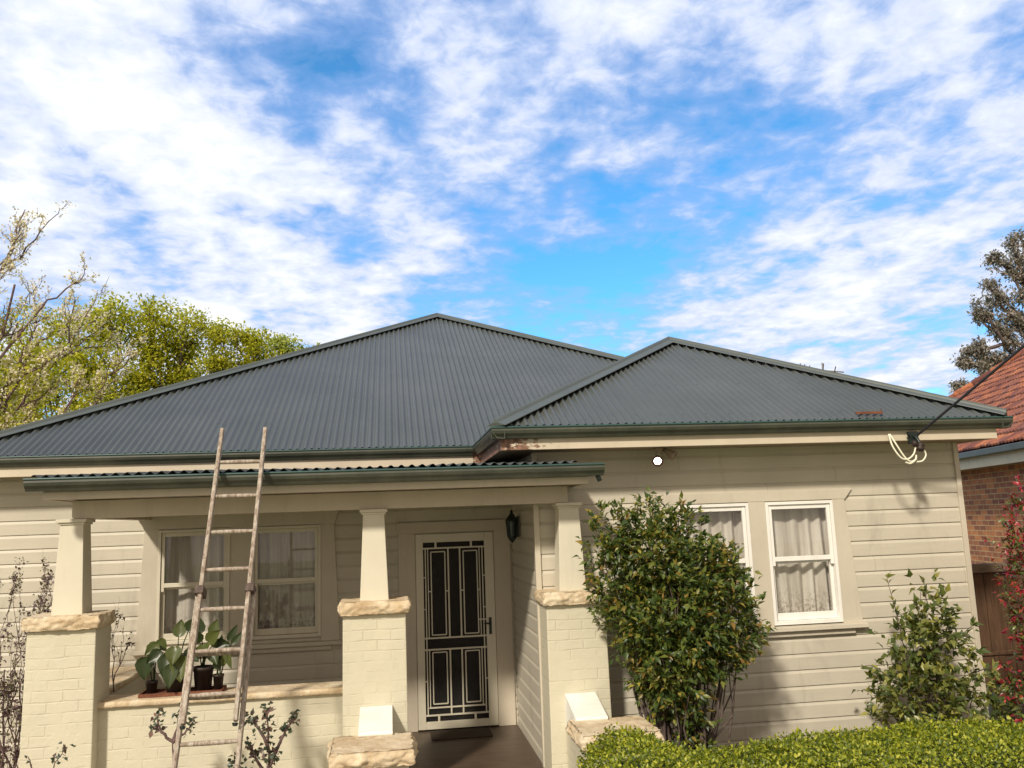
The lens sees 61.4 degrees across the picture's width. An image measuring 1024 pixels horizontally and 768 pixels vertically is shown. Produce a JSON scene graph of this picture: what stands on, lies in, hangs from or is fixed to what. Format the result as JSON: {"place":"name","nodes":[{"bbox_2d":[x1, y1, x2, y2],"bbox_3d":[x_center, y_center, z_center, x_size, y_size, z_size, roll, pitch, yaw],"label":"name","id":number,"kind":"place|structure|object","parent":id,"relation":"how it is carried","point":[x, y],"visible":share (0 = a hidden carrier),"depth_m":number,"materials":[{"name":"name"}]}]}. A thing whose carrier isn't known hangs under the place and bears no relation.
{"place":"outdoors","nodes":[
{"label":"outdoors","id":0,"kind":"place"},
{"bbox_2d":[0,0,1023,429],"label":"sky","id":1,"kind":"structure","parent":0,"point":[813,183],"materials":[{"name":"blue"}]},
{"bbox_2d":[948,348,1023,651],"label":"brick house","id":2,"kind":"structure","parent":0,"point":[990,469],"depth_m":14.38,"materials":[{"name":"brick"}]},
{"label":"garden bed","id":3,"kind":"structure","parent":0,"visible":0},
{"bbox_2d":[0,556,53,767],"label":"sparse shrub","id":4,"kind":"object","parent":3,"relation":"on","point":[6,711],"visible":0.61,"depth_m":7.71,"materials":[{"name":"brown plant"}]},
{"bbox_2d":[39,569,54,612],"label":"sparse shrub","id":5,"kind":"object","parent":3,"relation":"on","point":[41,583],"visible":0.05,"depth_m":7.99,"materials":[{"name":"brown plant"}]},
{"bbox_2d":[24,741,75,767],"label":"rose bush","id":6,"kind":"object","parent":3,"relation":"on","point":[64,747],"visible":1,"depth_m":6.26,"materials":[{"name":"green plant"}]},
{"bbox_2d":[148,702,197,759],"bbox_3d":[-2.583,3.200,6.543,0.375,1.496,0.210,-1,-9,-8],"label":"rose bush","id":7,"kind":"object","parent":3,"relation":"on","point":[157,714],"visible":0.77,"depth_m":6.63,"materials":[{"name":"green plant"}]},
{"bbox_2d":[171,427,267,767],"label":"extension ladder","id":8,"kind":"object","parent":3,"relation":"on","point":[200,591],"visible":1,"depth_m":6.33,"materials":[{"name":"weathered timber"},{"name":"rusty metal"}]},
{"bbox_2d":[227,701,300,767],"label":"rose bush","id":9,"kind":"object","parent":3,"relation":"on","point":[273,756],"visible":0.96,"depth_m":6.64,"materials":[{"name":"green plant"}]},
{"bbox_2d":[572,486,777,752],"bbox_3d":[1.435,2.388,7.299,1.730,3.062,1.060,-1,-9,-8],"label":"evergreen bush","id":10,"kind":"object","parent":3,"relation":"on","point":[681,637],"visible":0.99,"depth_m":7.26,"materials":[{"name":"green plant"}]},
{"bbox_2d":[576,712,1023,767],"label":"clipped hedge","id":11,"kind":"object","parent":3,"relation":"on","point":[976,743],"visible":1,"depth_m":5.50,"materials":[{"name":"green plant"}]},
{"bbox_2d":[851,568,1002,731],"bbox_3d":[3.802,2.791,7.752,1.368,2.238,0.962,-1,-9,-8],"label":"camellia shrub","id":12,"kind":"object","parent":3,"relation":"on","point":[924,635],"visible":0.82,"depth_m":7.70,"materials":[{"name":"green plant"}]},
{"bbox_2d":[979,658,1023,726],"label":"leafy shrub","id":13,"kind":"object","parent":3,"relation":"on","point":[1010,707],"visible":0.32,"depth_m":8.55,"materials":[{"name":"green plant"}]},
{"bbox_2d":[982,474,1023,722],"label":"red shrub","id":14,"kind":"object","parent":3,"relation":"on","point":[1018,541],"visible":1,"depth_m":7.89,"materials":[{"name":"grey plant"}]},
{"label":"ground","id":15,"kind":"structure","parent":0,"visible":0},
{"bbox_2d":[0,325,71,425],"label":"spring tree","id":16,"kind":"object","parent":15,"relation":"on","point":[17,353],"visible":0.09,"depth_m":20.75,"materials":[{"name":"green plant"}]},
{"bbox_2d":[0,200,126,430],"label":"blossom tree","id":17,"kind":"object","parent":15,"relation":"on","point":[9,389],"visible":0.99,"depth_m":12.87,"materials":[{"name":"green plant"}]},
{"bbox_2d":[0,270,147,428],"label":"blossom tree","id":18,"kind":"object","parent":15,"relation":"on","point":[77,384],"visible":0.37,"depth_m":16.23,"materials":[{"name":"green plant"}]},
{"bbox_2d":[16,290,151,419],"bbox_3d":[-10.038,2.030,20.489,3.605,8.764,2.235,-1,-9,-8],"label":"spring tree","id":19,"kind":"object","parent":15,"relation":"on","point":[109,306],"visible":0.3,"depth_m":20.66,"materials":[{"name":"green plant"}]},
{"bbox_2d":[114,293,224,394],"bbox_3d":[-8.434,2.042,20.996,2.584,8.776,2.380,-1,-9,-8],"label":"spring tree","id":20,"kind":"object","parent":15,"relation":"on","point":[177,343],"visible":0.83,"depth_m":21.21,"materials":[{"name":"green plant"}]},
{"bbox_2d":[188,315,288,376],"bbox_3d":[-6.814,2.340,21.271,2.357,8.170,1.802,3,-10,-28],"label":"spring tree","id":21,"kind":"object","parent":15,"relation":"on","point":[252,343],"visible":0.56,"depth_m":21.46,"materials":[{"name":"green plant"}]},
{"bbox_2d":[263,330,320,356],"bbox_3d":[-5.608,2.500,22.303,1.946,8.076,1.428,-1,-9,-8],"label":"spring tree","id":22,"kind":"object","parent":15,"relation":"on","point":[283,342],"visible":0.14,"depth_m":22.57,"materials":[{"name":"green plant"}]},
{"bbox_2d":[0,313,1012,767],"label":"house","id":23,"kind":"structure","parent":15,"relation":"on","point":[410,465],"depth_m":8.57,"materials":[{"name":"paint"}]},
{"bbox_2d":[111,601,134,691],"bbox_3d":[-3.466,2.303,7.660,0.271,0.823,0.128,-2,-9,-3],"label":"sparse shrub","id":24,"kind":"object","parent":23,"relation":"in","point":[126,648],"visible":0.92,"depth_m":7.63,"materials":[{"name":"brown plant"}]},
{"bbox_2d":[138,685,226,697],"bbox_3d":[-2.822,2.639,7.401,0.680,0.029,0.230,-1,-9,-8],"label":"plant tray","id":25,"kind":"object","parent":23,"relation":"on","point":[158,693],"visible":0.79,"depth_m":7.30,"materials":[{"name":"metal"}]},
{"bbox_2d":[135,638,166,693],"bbox_3d":[-3.093,2.421,7.407,0.244,0.458,0.160,-1,-9,-8],"label":"potted plant","id":26,"kind":"object","parent":25,"relation":"on","point":[143,669],"visible":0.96,"depth_m":7.36,"materials":[{"name":"green plant"}]},
{"bbox_2d":[145,619,198,692],"bbox_3d":[-2.903,2.332,7.370,0.425,0.610,0.299,3,-10,-30],"label":"potted plant","id":27,"kind":"object","parent":25,"relation":"on","point":[171,663],"visible":0.89,"depth_m":7.31,"materials":[{"name":"green plant"}]},
{"bbox_2d":[184,618,230,690],"bbox_3d":[-2.603,2.319,7.430,0.344,0.633,0.272,-4,-9,9],"label":"potted plant","id":28,"kind":"object","parent":25,"relation":"on","point":[203,674],"visible":0.76,"depth_m":7.42,"materials":[{"name":"green plant"}]},
{"bbox_2d":[211,625,241,689],"bbox_3d":[-2.472,2.369,7.482,0.280,0.540,0.109,-1,-9,-8],"label":"potted plant","id":29,"kind":"object","parent":25,"relation":"on","point":[223,660],"visible":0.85,"depth_m":7.44,"materials":[{"name":"green plant"}]},
{"bbox_2d":[156,528,230,644],"bbox_3d":[-3.422,2.169,9.284,0.745,1.195,0.087,-1,-9,-8],"label":"window","id":30,"kind":"structure","parent":23,"relation":"in","point":[162,586],"depth_m":9.26,"materials":[{"name":"beige paint"}]},
{"bbox_2d":[164,532,223,633],"bbox_3d":[-3.446,2.151,9.435,0.821,1.220,0.077,0,-9,-10],"label":"curtain","id":31,"kind":"object","parent":23,"relation":"hanging from","point":[183,558],"visible":0.46,"depth_m":9.43,"materials":[{"name":"white fabric"}]},
{"bbox_2d":[258,528,314,628],"bbox_3d":[-2.485,2.138,9.570,0.822,1.220,0.082,-1,-9,-8],"label":"curtain","id":32,"kind":"object","parent":23,"relation":"hanging from","point":[287,555],"visible":0.58,"depth_m":9.56,"materials":[{"name":"white fabric"}]},
{"bbox_2d":[252,525,320,639],"bbox_3d":[-2.464,2.156,9.420,0.740,1.195,0.087,-1,-9,-8],"label":"window","id":33,"kind":"structure","parent":23,"relation":"in","point":[306,631],"depth_m":9.39,"materials":[{"name":"beige paint"}]},
{"bbox_2d":[415,532,498,729],"bbox_3d":[-0.612,2.708,9.532,0.873,2.088,0.087,-1,-9,-8],"label":"screen door","id":34,"kind":"structure","parent":23,"relation":"in","point":[457,654],"depth_m":9.55,"materials":[{"name":"beige paint"}]},
{"bbox_2d":[430,727,492,740],"bbox_3d":[-0.540,3.710,9.144,0.640,0.015,0.380,-1,-9,-8],"label":"doormat","id":35,"kind":"object","parent":23,"relation":"on","point":[461,733],"visible":1,"depth_m":9.11,"materials":[{"name":"brown fabric"}]},
{"bbox_2d":[505,510,519,542],"bbox_3d":[0.001,1.510,9.143,0.140,0.345,0.135,-1,-9,-8],"label":"wall lantern","id":36,"kind":"object","parent":23,"relation":"attached to","point":[512,524],"depth_m":9.11,"materials":[{"name":"black metal"}]},
{"bbox_2d":[652,448,677,466],"bbox_3d":[1.446,0.689,8.181,0.269,0.188,0.148,-1,-9,-8],"label":"twin floodlight","id":37,"kind":"object","parent":23,"relation":"attached to","point":[657,460],"visible":1,"depth_m":8.16,"materials":[{"name":"paint"}]},
{"bbox_2d":[686,506,744,612],"bbox_3d":[1.958,1.741,8.448,0.770,1.170,0.115,-1,-9,-8],"label":"curtain","id":38,"kind":"object","parent":23,"relation":"hanging from","point":[728,524],"visible":0.15,"depth_m":8.51,"materials":[{"name":"white fabric"}]},
{"bbox_2d":[678,503,757,627],"bbox_3d":[1.974,1.754,8.328,0.710,1.173,0.087,-1,-9,-8],"label":"window","id":39,"kind":"structure","parent":23,"relation":"in","point":[747,561],"depth_m":8.38,"materials":[{"name":"white paint"}]},
{"bbox_2d":[768,503,831,612],"bbox_3d":[2.828,1.729,8.570,0.772,1.170,0.110,-1,-9,-8],"label":"curtain","id":40,"kind":"object","parent":23,"relation":"hanging from","point":[802,587],"visible":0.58,"depth_m":8.57,"materials":[{"name":"white fabric"}]},
{"bbox_2d":[765,500,843,625],"bbox_3d":[2.845,1.742,8.452,0.705,1.173,0.087,-1,-9,-8],"label":"window","id":41,"kind":"structure","parent":23,"relation":"in","point":[836,614],"depth_m":8.43,"materials":[{"name":"white paint"}]},
{"bbox_2d":[800,363,843,372],"bbox_3d":[5.461,0.298,15.011,0.926,1.360,0.272,-1,-9,-8],"label":"roof aerial","id":42,"kind":"object","parent":23,"relation":"attached to","point":[828,370],"visible":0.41,"depth_m":15.13,"materials":[{"name":"silver metal"}]},
{"bbox_2d":[855,408,882,413],"bbox_3d":[3.437,0.262,8.302,0.270,0.054,0.025,-1,-9,-8],"label":"rusty strip","id":43,"kind":"object","parent":23,"relation":"on","point":[873,412],"visible":1,"depth_m":8.29,"materials":[{"name":"metal"}]},
{"bbox_2d":[888,431,926,463],"bbox_3d":[3.778,0.609,8.222,0.342,0.317,0.121,-1,-9,-8],"label":"cable bracket","id":44,"kind":"object","parent":23,"relation":"attached to","point":[915,441],"visible":1,"depth_m":8.20,"materials":[{"name":"white metal"}]},
{"bbox_2d":[916,344,1023,435],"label":"service cable","id":45,"kind":"object","parent":44,"relation":"attached to","point":[972,388],"visible":1,"depth_m":7.81,"materials":[{"name":"black plastic"}]},
{"bbox_2d":[948,226,1023,393],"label":"gum tree","id":46,"kind":"object","parent":15,"relation":"on","point":[983,363],"visible":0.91,"depth_m":33.11,"materials":[{"name":"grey plant"}]},
{"bbox_2d":[971,562,1023,723],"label":"paling fence","id":47,"kind":"object","parent":15,"relation":"on","point":[991,613],"visible":0.15,"depth_m":10.17,"materials":[{"name":"wood"}]}
]}

